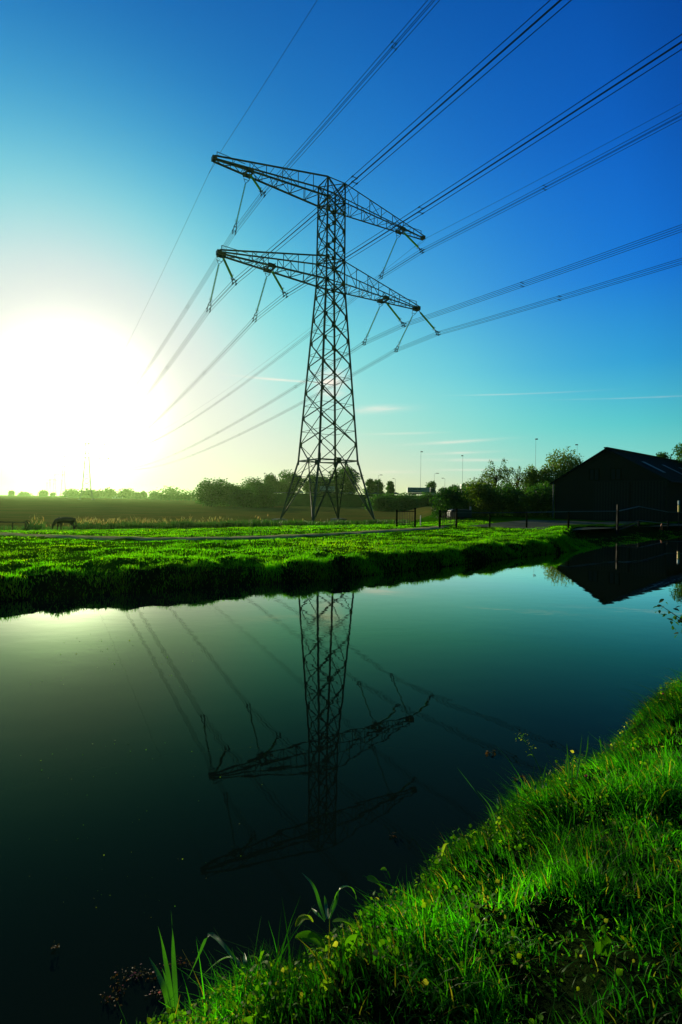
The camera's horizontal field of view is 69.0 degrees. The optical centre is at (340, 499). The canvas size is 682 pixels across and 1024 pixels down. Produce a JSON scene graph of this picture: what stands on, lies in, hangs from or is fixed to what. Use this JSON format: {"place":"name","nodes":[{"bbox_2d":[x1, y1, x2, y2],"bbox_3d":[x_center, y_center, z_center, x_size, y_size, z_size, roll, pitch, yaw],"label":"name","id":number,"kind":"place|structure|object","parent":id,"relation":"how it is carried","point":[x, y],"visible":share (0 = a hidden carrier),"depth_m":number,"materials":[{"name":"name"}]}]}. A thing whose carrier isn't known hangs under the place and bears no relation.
{"place":"outdoors","nodes":[
{"label":"outdoors","id":0,"kind":"place"},
{"bbox_2d":[0,495,435,530],"bbox_3d":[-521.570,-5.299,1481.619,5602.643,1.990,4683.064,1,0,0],"label":"ploughed field ground","id":1,"kind":"structure","parent":0,"point":[50,510],"depth_m":125.49,"materials":[{"name":"brown soil"}]},
{"bbox_2d":[8,490,14,495],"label":"tree","id":2,"kind":"object","parent":1,"relation":"on","point":[11,493],"visible":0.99,"depth_m":898.22,"materials":[{"name":"green plant"}]},
{"bbox_2d":[0,520,29,529],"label":"wooden fence","id":3,"kind":"object","parent":1,"relation":"on","point":[24,522],"visible":0.68,"depth_m":51.60,"materials":[{"name":"brown wood"}]},
{"bbox_2d":[17,491,32,496],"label":"tree","id":4,"kind":"object","parent":1,"relation":"on","point":[21,493],"visible":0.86,"depth_m":945.59,"materials":[{"name":"green plant"}]},
{"bbox_2d":[37,490,48,496],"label":"tree","id":5,"kind":"object","parent":1,"relation":"on","point":[42,493],"visible":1,"depth_m":896.13,"materials":[{"name":"green plant"}]},
{"bbox_2d":[46,474,61,496],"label":"transmission pylon","id":6,"kind":"object","parent":1,"relation":"on","point":[55,481],"visible":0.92,"depth_m":1093.03,"materials":[{"name":"metal"}]},
{"bbox_2d":[50,465,74,497],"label":"transmission pylon","id":7,"kind":"object","parent":1,"relation":"on","point":[62,466],"visible":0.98,"depth_m":752.96,"materials":[{"name":"metal"}]},
{"bbox_2d":[60,488,79,497],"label":"tree","id":8,"kind":"object","parent":1,"relation":"on","point":[70,493],"visible":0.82,"depth_m":794.34,"materials":[{"name":"green plant"}]},
{"bbox_2d":[75,488,97,497],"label":"tree","id":9,"kind":"object","parent":1,"relation":"on","point":[86,494],"visible":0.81,"depth_m":754.04,"materials":[{"name":"green plant"}]},
{"bbox_2d":[64,440,110,499],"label":"transmission pylon","id":10,"kind":"object","parent":1,"relation":"on","point":[85,443],"visible":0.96,"depth_m":412.66,"materials":[{"name":"metal"}]},
{"bbox_2d":[90,488,104,497],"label":"tree","id":11,"kind":"object","parent":1,"relation":"on","point":[99,493],"visible":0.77,"depth_m":765.06,"materials":[{"name":"green plant"}]},
{"bbox_2d":[102,487,115,497],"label":"tree","id":12,"kind":"object","parent":1,"relation":"on","point":[109,493],"visible":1,"depth_m":755.98,"materials":[{"name":"green plant"}]},
{"bbox_2d":[115,488,134,498],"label":"tree","id":13,"kind":"object","parent":1,"relation":"on","point":[125,493],"visible":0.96,"depth_m":754.61,"materials":[{"name":"green plant"}]},
{"bbox_2d":[131,492,140,498],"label":"tree","id":14,"kind":"object","parent":1,"relation":"on","point":[135,495],"visible":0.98,"depth_m":715.23,"materials":[{"name":"green plant"}]},
{"bbox_2d":[139,491,147,498],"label":"tree","id":15,"kind":"object","parent":1,"relation":"on","point":[143,494],"visible":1,"depth_m":717.44,"materials":[{"name":"green plant"}]},
{"bbox_2d":[148,490,159,498],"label":"tree","id":16,"kind":"object","parent":1,"relation":"on","point":[152,494],"visible":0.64,"depth_m":634.57,"materials":[{"name":"green plant"}]},
{"bbox_2d":[150,486,200,499],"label":"tree","id":17,"kind":"object","parent":1,"relation":"on","point":[172,491],"visible":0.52,"depth_m":628.40,"materials":[{"name":"green plant"}]},
{"bbox_2d":[0,515,410,530],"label":"reed bed","id":18,"kind":"object","parent":1,"relation":"on","point":[95,525],"visible":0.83,"depth_m":50.40,"materials":[{"name":"beige plant"}]},
{"bbox_2d":[190,477,232,506],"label":"tree","id":19,"kind":"object","parent":1,"relation":"on","point":[213,492],"visible":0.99,"depth_m":197.00,"materials":[{"name":"green plant"}]},
{"bbox_2d":[220,483,241,506],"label":"tree","id":20,"kind":"object","parent":1,"relation":"on","point":[233,487],"visible":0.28,"depth_m":202.51,"materials":[{"name":"green plant"}]},
{"bbox_2d":[226,484,261,507],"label":"tree","id":21,"kind":"object","parent":1,"relation":"on","point":[245,497],"visible":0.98,"depth_m":189.18,"materials":[{"name":"green plant"}]},
{"bbox_2d":[240,476,264,504],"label":"tree","id":22,"kind":"object","parent":1,"relation":"on","point":[256,484],"visible":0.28,"depth_m":213.88,"materials":[{"name":"green plant"}]},
{"bbox_2d":[254,483,280,507],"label":"tree","id":23,"kind":"object","parent":1,"relation":"on","point":[266,495],"visible":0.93,"depth_m":198.37,"materials":[{"name":"green plant"}]},
{"bbox_2d":[211,151,424,523],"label":"transmission pylon","id":24,"kind":"object","parent":1,"relation":"on","point":[333,290],"visible":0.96,"depth_m":72.18,"materials":[{"name":"metal"}]},
{"bbox_2d":[72,1,316,437],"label":"earth wire","id":25,"kind":"object","parent":24,"relation":"attached to","point":[217,156],"visible":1,"depth_m":59.72,"materials":[{"name":"metal"}]},
{"bbox_2d":[206,260,222,312],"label":"insulator string","id":26,"kind":"object","parent":24,"relation":"hanging from","point":[210,298],"visible":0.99,"depth_m":67.08,"materials":[{"name":"glass"}]},
{"bbox_2d":[222,254,236,285],"bbox_3d":[-14.035,-28.772,61.896,0.520,5.664,5.231,1,0,-32],"label":"insulator string","id":27,"kind":"object","parent":24,"relation":"hanging from","point":[228,269],"visible":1,"depth_m":61.24,"materials":[{"name":"glass"}]},
{"bbox_2d":[66,0,571,466],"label":"conductor bundle","id":28,"kind":"object","parent":27,"relation":"hanging from","point":[512,42],"visible":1,"depth_m":32.36,"materials":[{"name":"metal"}]},
{"bbox_2d":[232,178,249,234],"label":"insulator string","id":29,"kind":"object","parent":24,"relation":"hanging from","point":[239,209],"visible":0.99,"depth_m":69.00,"materials":[{"name":"glass"}]},
{"bbox_2d":[81,0,439,447],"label":"conductor bundle","id":30,"kind":"object","parent":29,"relation":"hanging from","point":[395,43],"visible":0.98,"depth_m":49.74,"materials":[{"name":"metal"}]},
{"bbox_2d":[249,172,265,197],"bbox_3d":[-10.874,-40.565,63.733,0.520,5.664,5.231,1,0,-32],"label":"insulator string","id":31,"kind":"object","parent":24,"relation":"hanging from","point":[256,184],"visible":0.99,"depth_m":62.96,"materials":[{"name":"glass"}]},
{"bbox_2d":[252,272,270,321],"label":"insulator string","id":32,"kind":"object","parent":24,"relation":"hanging from","point":[260,299],"visible":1,"depth_m":70.71,"materials":[{"name":"glass"}]},
{"bbox_2d":[74,34,681,467],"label":"conductor bundle","id":33,"kind":"object","parent":32,"relation":"hanging from","point":[468,180],"visible":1,"depth_m":34.34,"materials":[{"name":"metal"}]},
{"bbox_2d":[270,268,287,297],"bbox_3d":[-8.290,-28.684,65.438,0.520,5.664,5.231,1,0,-32],"label":"insulator string","id":34,"kind":"object","parent":24,"relation":"hanging from","point":[277,281],"visible":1,"depth_m":64.85,"materials":[{"name":"glass"}]},
{"bbox_2d":[362,303,383,344],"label":"insulator string","id":35,"kind":"object","parent":24,"relation":"hanging from","point":[363,342],"visible":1,"depth_m":80.89,"materials":[{"name":"glass"}]},
{"bbox_2d":[103,224,681,468],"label":"conductor bundle","id":36,"kind":"object","parent":35,"relation":"hanging from","point":[468,305],"visible":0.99,"depth_m":58.91,"materials":[{"name":"metal"}]},
{"bbox_2d":[378,233,400,278],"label":"insulator string","id":37,"kind":"object","parent":24,"relation":"hanging from","point":[388,259],"visible":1,"depth_m":82.63,"materials":[{"name":"glass"}]},
{"bbox_2d":[105,111,681,451],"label":"conductor bundle","id":38,"kind":"object","parent":37,"relation":"hanging from","point":[476,225],"visible":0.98,"depth_m":61.61,"materials":[{"name":"metal"}]},
{"bbox_2d":[384,299,406,326],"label":"insulator string","id":39,"kind":"object","parent":24,"relation":"hanging from","point":[393,311],"visible":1,"depth_m":75.08,"materials":[{"name":"glass"}]},
{"bbox_2d":[394,311,415,351],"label":"insulator string","id":40,"kind":"object","parent":24,"relation":"hanging from","point":[395,349],"visible":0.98,"depth_m":84.37,"materials":[{"name":"glass"}]},
{"bbox_2d":[131,103,681,442],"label":"earth wire","id":41,"kind":"object","parent":24,"relation":"attached to","point":[468,216],"visible":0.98,"depth_m":69.46,"materials":[{"name":"metal"}]},
{"bbox_2d":[402,230,424,253],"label":"insulator string","id":42,"kind":"object","parent":24,"relation":"hanging from","point":[411,240],"visible":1,"depth_m":76.77,"materials":[{"name":"glass"}]},
{"bbox_2d":[418,309,439,335],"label":"insulator string","id":43,"kind":"object","parent":24,"relation":"hanging from","point":[431,325],"visible":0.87,"depth_m":78.46,"materials":[{"name":"glass"}]},
{"bbox_2d":[112,258,681,469],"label":"conductor bundle","id":44,"kind":"object","parent":43,"relation":"hanging from","point":[469,326],"visible":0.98,"depth_m":66.94,"materials":[{"name":"metal"}]},
{"bbox_2d":[361,492,398,510],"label":"tree","id":45,"kind":"object","parent":1,"relation":"on","point":[378,502],"visible":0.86,"depth_m":163.11,"materials":[{"name":"green plant"}]},
{"bbox_2d":[385,492,417,511],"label":"tree","id":46,"kind":"object","parent":1,"relation":"on","point":[405,502],"visible":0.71,"depth_m":158.13,"materials":[{"name":"green plant"}]},
{"bbox_2d":[412,491,438,507],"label":"tree","id":47,"kind":"object","parent":1,"relation":"on","point":[423,500],"visible":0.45,"depth_m":152.89,"materials":[{"name":"green plant"}]},
{"bbox_2d":[0,526,448,539],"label":"gravel path","id":48,"kind":"structure","parent":0,"point":[189,538],"depth_m":22.50,"materials":[{"name":"grey gravel"}]},
{"bbox_2d":[0,535,681,1023],"bbox_3d":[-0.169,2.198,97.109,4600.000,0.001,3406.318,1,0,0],"label":"canal water","id":49,"kind":"structure","parent":0,"point":[334,733],"depth_m":4.58,"materials":[{"name":"teal liquid"}]},
{"bbox_2d":[20,637,239,907],"bbox_3d":[-2.257,2.160,5.349,2.031,0.013,6.071,1,0,-27],"label":"duckweed","id":50,"kind":"object","parent":49,"relation":"on","point":[82,754],"visible":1,"depth_m":4.28,"materials":[{"name":"green plant"}]},
{"bbox_2d":[100,956,195,1005],"bbox_3d":[-0.872,2.180,2.263,0.378,0.015,0.263,1,0,0],"label":"floating debris","id":51,"kind":"object","parent":49,"relation":"on","point":[118,992],"visible":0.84,"depth_m":2.26,"materials":[{"name":"brown plant"}]},
{"bbox_2d":[0,510,681,601],"bbox_3d":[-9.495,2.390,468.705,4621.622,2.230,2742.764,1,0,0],"label":"canal bank ground","id":52,"kind":"structure","parent":0,"point":[149,576],"depth_m":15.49,"materials":[{"name":"green plant"}]},
{"bbox_2d":[52,517,76,529],"bbox_3d":[-23.890,2.084,42.852,2.135,1.155,0.579,1,0,0],"label":"horse","id":53,"kind":"object","parent":52,"relation":"on","point":[61,520],"visible":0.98,"depth_m":42.70},
{"bbox_2d":[396,508,415,526],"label":"bar gate","id":54,"kind":"structure","parent":52,"relation":"on","point":[414,511],"depth_m":37.14,"materials":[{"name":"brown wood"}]},
{"bbox_2d":[439,508,457,527],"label":"bar gate","id":55,"kind":"structure","parent":52,"relation":"on","point":[455,511],"depth_m":33.95,"materials":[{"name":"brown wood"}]},
{"bbox_2d":[427,484,480,519],"bbox_3d":[12.654,0.333,55.708,5.928,4.238,6.470,1,0,30],"label":"tree","id":56,"kind":"object","parent":52,"relation":"on","point":[448,499],"visible":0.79,"depth_m":54.88,"materials":[{"name":"green plant"}]},
{"bbox_2d":[441,507,471,519],"bbox_3d":[11.463,1.412,50.153,3.100,1.415,1.860,1,0,0],"label":"covered trailer","id":57,"kind":"object","parent":52,"relation":"on","point":[461,516],"visible":0.66,"depth_m":49.40,"materials":[{"name":"metal"}]},
{"bbox_2d":[461,477,505,516],"bbox_3d":[16.269,-0.172,58.262,5.706,4.867,5.843,1,0,0],"label":"tree","id":58,"kind":"object","parent":52,"relation":"on","point":[482,497],"visible":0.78,"depth_m":57.05,"materials":[{"name":"green plant"}]},
{"bbox_2d":[476,459,516,488],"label":"tree","id":59,"kind":"object","parent":52,"relation":"on","point":[493,477],"visible":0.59,"depth_m":83.71,"materials":[{"name":"green plant"}]},
{"bbox_2d":[477,482,534,516],"bbox_3d":[19.316,0.062,59.955,8.015,4.481,7.235,1,0,0],"label":"tree","id":60,"kind":"object","parent":52,"relation":"on","point":[509,498],"visible":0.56,"depth_m":58.09,"materials":[{"name":"green plant"}]},
{"bbox_2d":[503,466,527,489],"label":"tree","id":61,"kind":"object","parent":52,"relation":"on","point":[518,479],"visible":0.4,"depth_m":86.07,"materials":[{"name":"green plant"}]},
{"bbox_2d":[516,481,554,516],"bbox_3d":[24.131,0.055,60.215,7.015,4.646,6.079,1,0,21],"label":"tree","id":62,"kind":"object","parent":52,"relation":"on","point":[537,499],"visible":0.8,"depth_m":59.26,"materials":[{"name":"green plant"}]},
{"bbox_2d":[521,464,552,512],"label":"tree","id":63,"kind":"object","parent":52,"relation":"on","point":[532,476],"visible":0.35,"depth_m":79.22,"materials":[{"name":"green plant"}]},
{"bbox_2d":[540,447,583,500],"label":"tree","id":64,"kind":"object","parent":52,"relation":"on","point":[556,470],"visible":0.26,"depth_m":77.33,"materials":[{"name":"green plant"}]},
{"bbox_2d":[550,447,681,521],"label":"barn","id":65,"kind":"structure","parent":52,"relation":"on","point":[608,479],"depth_m":48.10,"materials":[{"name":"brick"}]},
{"bbox_2d":[589,469,599,480],"bbox_3d":[25.158,-2.450,49.355,0.080,1.180,0.980,1,0,-40],"label":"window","id":66,"kind":"structure","parent":65,"relation":"in","point":[593,473],"depth_m":49.32,"materials":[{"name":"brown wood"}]},
{"bbox_2d":[593,482,629,520],"bbox_3d":[26.170,0.201,48.085,0.100,3.800,3.300,1,0,-40],"label":"door","id":67,"kind":"structure","parent":65,"relation":"in","point":[607,495],"depth_m":48.03,"materials":[{"name":"black wood"}]},
{"bbox_2d":[610,468,620,479],"bbox_3d":[26.443,-2.431,47.823,0.080,1.180,0.980,1,0,-40],"label":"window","id":68,"kind":"structure","parent":65,"relation":"in","point":[615,473],"depth_m":47.79,"materials":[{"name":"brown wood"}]},
{"bbox_2d":[630,481,667,521],"bbox_3d":[28.260,0.233,45.596,0.100,3.800,3.000,1,0,-40],"label":"door","id":69,"kind":"structure","parent":65,"relation":"in","point":[648,494],"depth_m":45.53,"materials":[{"name":"black wood"}]},
{"bbox_2d":[656,452,671,458],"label":"tree","id":70,"kind":"object","parent":52,"relation":"on","point":[663,455],"visible":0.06,"depth_m":99.02,"materials":[{"name":"green plant"}]},
{"bbox_2d":[670,443,681,461],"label":"tree","id":71,"kind":"object","parent":52,"relation":"on","point":[679,453],"visible":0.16,"depth_m":60.46,"materials":[{"name":"green plant"}]},
{"bbox_2d":[0,0,681,496],"label":"sky","id":72,"kind":"structure","parent":0,"point":[114,114],"materials":[{"name":"blue"}]},
{"bbox_2d":[196,491,524,506],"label":"road embankment","id":73,"kind":"structure","parent":0,"point":[350,500],"depth_m":249.75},
{"bbox_2d":[263,472,282,493],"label":"tree","id":74,"kind":"object","parent":73,"relation":"on","point":[270,479],"visible":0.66,"depth_m":282.21,"materials":[{"name":"green plant"}]},
{"bbox_2d":[275,469,305,493],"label":"tree","id":75,"kind":"object","parent":73,"relation":"on","point":[286,481],"visible":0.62,"depth_m":287.01,"materials":[{"name":"green plant"}]},
{"bbox_2d":[302,473,326,493],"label":"tree","id":76,"kind":"object","parent":73,"relation":"on","point":[306,487],"visible":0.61,"depth_m":291.60,"materials":[{"name":"green plant"}]},
{"bbox_2d":[323,466,361,493],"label":"tree","id":77,"kind":"object","parent":73,"relation":"on","point":[348,486],"visible":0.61,"depth_m":289.37,"materials":[{"name":"green plant"}]},
{"bbox_2d":[363,478,375,494],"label":"tree","id":78,"kind":"object","parent":73,"relation":"on","point":[371,487],"visible":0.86,"depth_m":308.60,"materials":[{"name":"green plant"}]},
{"bbox_2d":[373,479,384,494],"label":"tree","id":79,"kind":"object","parent":73,"relation":"on","point":[378,484],"visible":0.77,"depth_m":310.50,"materials":[{"name":"green plant"}]},
{"bbox_2d":[274,489,521,494],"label":"guard rail","id":80,"kind":"object","parent":73,"relation":"on","point":[339,492],"visible":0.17,"depth_m":259.19,"materials":[{"name":"metal"}]},
{"bbox_2d":[386,481,394,494],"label":"tree","id":81,"kind":"object","parent":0,"point":[390,487],"visible":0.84,"depth_m":317.05,"materials":[{"name":"green plant"}]},
{"bbox_2d":[118,658,681,1023],"bbox_3d":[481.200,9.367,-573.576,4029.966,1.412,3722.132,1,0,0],"label":"bank ground","id":82,"kind":"structure","parent":0,"point":[545,1004],"depth_m":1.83,"materials":[{"name":"green plant"}]},
{"bbox_2d":[149,915,178,1023],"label":"iris plant","id":83,"kind":"object","parent":82,"relation":"on","point":[168,990],"visible":0.73,"depth_m":1.78,"materials":[{"name":"green plant"}]},
{"bbox_2d":[190,932,248,977],"bbox_3d":[-0.478,1.847,1.952,0.367,0.284,0.079,1,0,35],"label":"reed plant","id":84,"kind":"object","parent":82,"relation":"on","point":[221,942],"visible":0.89,"depth_m":1.91,"materials":[{"name":"green plant"}]},
{"bbox_2d":[249,951,270,969],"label":"nettle plant","id":85,"kind":"object","parent":82,"relation":"on","point":[265,963],"visible":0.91,"depth_m":1.85,"materials":[{"name":"green plant"}]},
{"bbox_2d":[295,914,312,926],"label":"withered leaf","id":86,"kind":"object","parent":82,"relation":"on","point":[301,918],"visible":1,"depth_m":1.95,"materials":[{"name":"green plant"}]},
{"bbox_2d":[322,979,333,993],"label":"withered leaf","id":87,"kind":"object","parent":82,"relation":"on","point":[326,985],"visible":0.96,"depth_m":1.72,"materials":[{"name":"green plant"}]},
{"bbox_2d":[302,873,355,921],"bbox_3d":[-0.043,1.655,2.050,0.236,0.133,0.152,1,0,-6],"label":"reed plant","id":88,"kind":"object","parent":82,"relation":"on","point":[333,907],"visible":1,"depth_m":2.04,"materials":[{"name":"green plant"}]},
{"bbox_2d":[295,918,389,970],"bbox_3d":[0.011,1.669,1.848,0.361,0.243,0.066,1,0,0],"label":"dock plant","id":89,"kind":"object","parent":82,"relation":"on","point":[311,937],"visible":0.78,"depth_m":1.85,"materials":[{"name":"green plant"}]},
{"bbox_2d":[367,867,389,896],"bbox_3d":[0.155,1.579,2.053,0.100,0.144,0.081,1,0,0],"label":"butterbur plant","id":90,"kind":"object","parent":82,"relation":"on","point":[371,878],"visible":1,"depth_m":2.05,"materials":[{"name":"green plant"}]},
{"bbox_2d":[437,843,448,856],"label":"withered leaf","id":91,"kind":"object","parent":82,"relation":"on","point":[442,851],"visible":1,"depth_m":2.20,"materials":[{"name":"plant"}]},
{"bbox_2d":[459,770,498,824],"bbox_3d":[0.714,1.559,2.596,0.216,0.258,0.068,1,0,12],"label":"grass tuft","id":92,"kind":"object","parent":82,"relation":"on","point":[497,804],"visible":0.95,"depth_m":2.58,"materials":[{"name":"green plant"}]},
{"bbox_2d":[471,914,523,945],"bbox_3d":[0.544,1.559,1.782,0.206,0.115,0.073,1,0,-12],"label":"grass tuft","id":93,"kind":"object","parent":82,"relation":"on","point":[477,929],"visible":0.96,"depth_m":1.78,"materials":[{"name":"green plant"}]},
{"bbox_2d":[495,816,502,824],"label":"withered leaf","id":94,"kind":"object","parent":82,"relation":"on","point":[498,819],"visible":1,"depth_m":2.46,"materials":[{"name":"plant"}]},
{"bbox_2d":[515,732,544,787],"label":"flowering grass","id":95,"kind":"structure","parent":82,"relation":"on","point":[531,751],"depth_m":2.65,"materials":[{"name":"green plant"}]},
{"bbox_2d":[534,764,546,789],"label":"grass tuft","id":96,"kind":"object","parent":82,"relation":"on","point":[535,785],"visible":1,"depth_m":2.76,"materials":[{"name":"green plant"}]},
{"bbox_2d":[565,737,601,783],"bbox_3d":[1.473,1.591,3.029,0.225,0.284,0.109,1,0,0],"label":"grass tuft","id":97,"kind":"object","parent":82,"relation":"on","point":[567,758],"visible":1,"depth_m":3.02,"materials":[{"name":"green plant"}]},
{"bbox_2d":[594,935,610,956],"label":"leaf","id":98,"kind":"object","parent":82,"relation":"on","point":[603,946],"visible":1,"depth_m":1.46,"materials":[{"name":"green plant"}]},
{"bbox_2d":[653,599,681,637],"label":"shrub","id":99,"kind":"object","parent":82,"relation":"on","point":[674,616],"visible":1,"depth_m":6.26,"materials":[{"name":"green plant"}]},
{"bbox_2d":[425,481,436,494],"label":"tree","id":100,"kind":"object","parent":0,"point":[432,484],"visible":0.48,"depth_m":338.65,"materials":[{"name":"green plant"}]},
{"bbox_2d":[472,520,681,529],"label":"yard ground","id":101,"kind":"structure","parent":0,"point":[537,524],"depth_m":38.37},
{"bbox_2d":[455,511,615,527],"bbox_3d":[13.193,1.496,31.934,10.780,1.614,3.775,1,0,0],"label":"yard fence","id":102,"kind":"object","parent":101,"relation":"on","point":[568,517],"visible":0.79,"depth_m":32.51,"materials":[{"name":"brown wood"}]},
{"bbox_2d":[616,505,681,533],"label":"farm gate","id":103,"kind":"structure","parent":101,"relation":"on","point":[617,521],"depth_m":34.69,"materials":[{"name":"metal"}]},
{"bbox_2d":[678,501,679,528],"bbox_3d":[27.034,1.308,39.757,0.143,2.410,0.150,1,0,0],"label":"marker post","id":104,"kind":"object","parent":101,"relation":"on","point":[678,511],"visible":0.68,"depth_m":39.72,"materials":[{"name":"metal"}]},
{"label":"road","id":105,"kind":"structure","parent":0,"visible":0},
{"bbox_2d":[320,486,338,493],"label":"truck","id":106,"kind":"object","parent":105,"relation":"on","point":[333,488],"visible":0.55,"depth_m":258.75,"materials":[{"name":"metal"}]},
{"bbox_2d":[407,487,435,494],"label":"truck","id":107,"kind":"object","parent":105,"relation":"on","point":[414,490],"visible":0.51,"depth_m":257.75,"materials":[{"name":"metal"}]}
]}

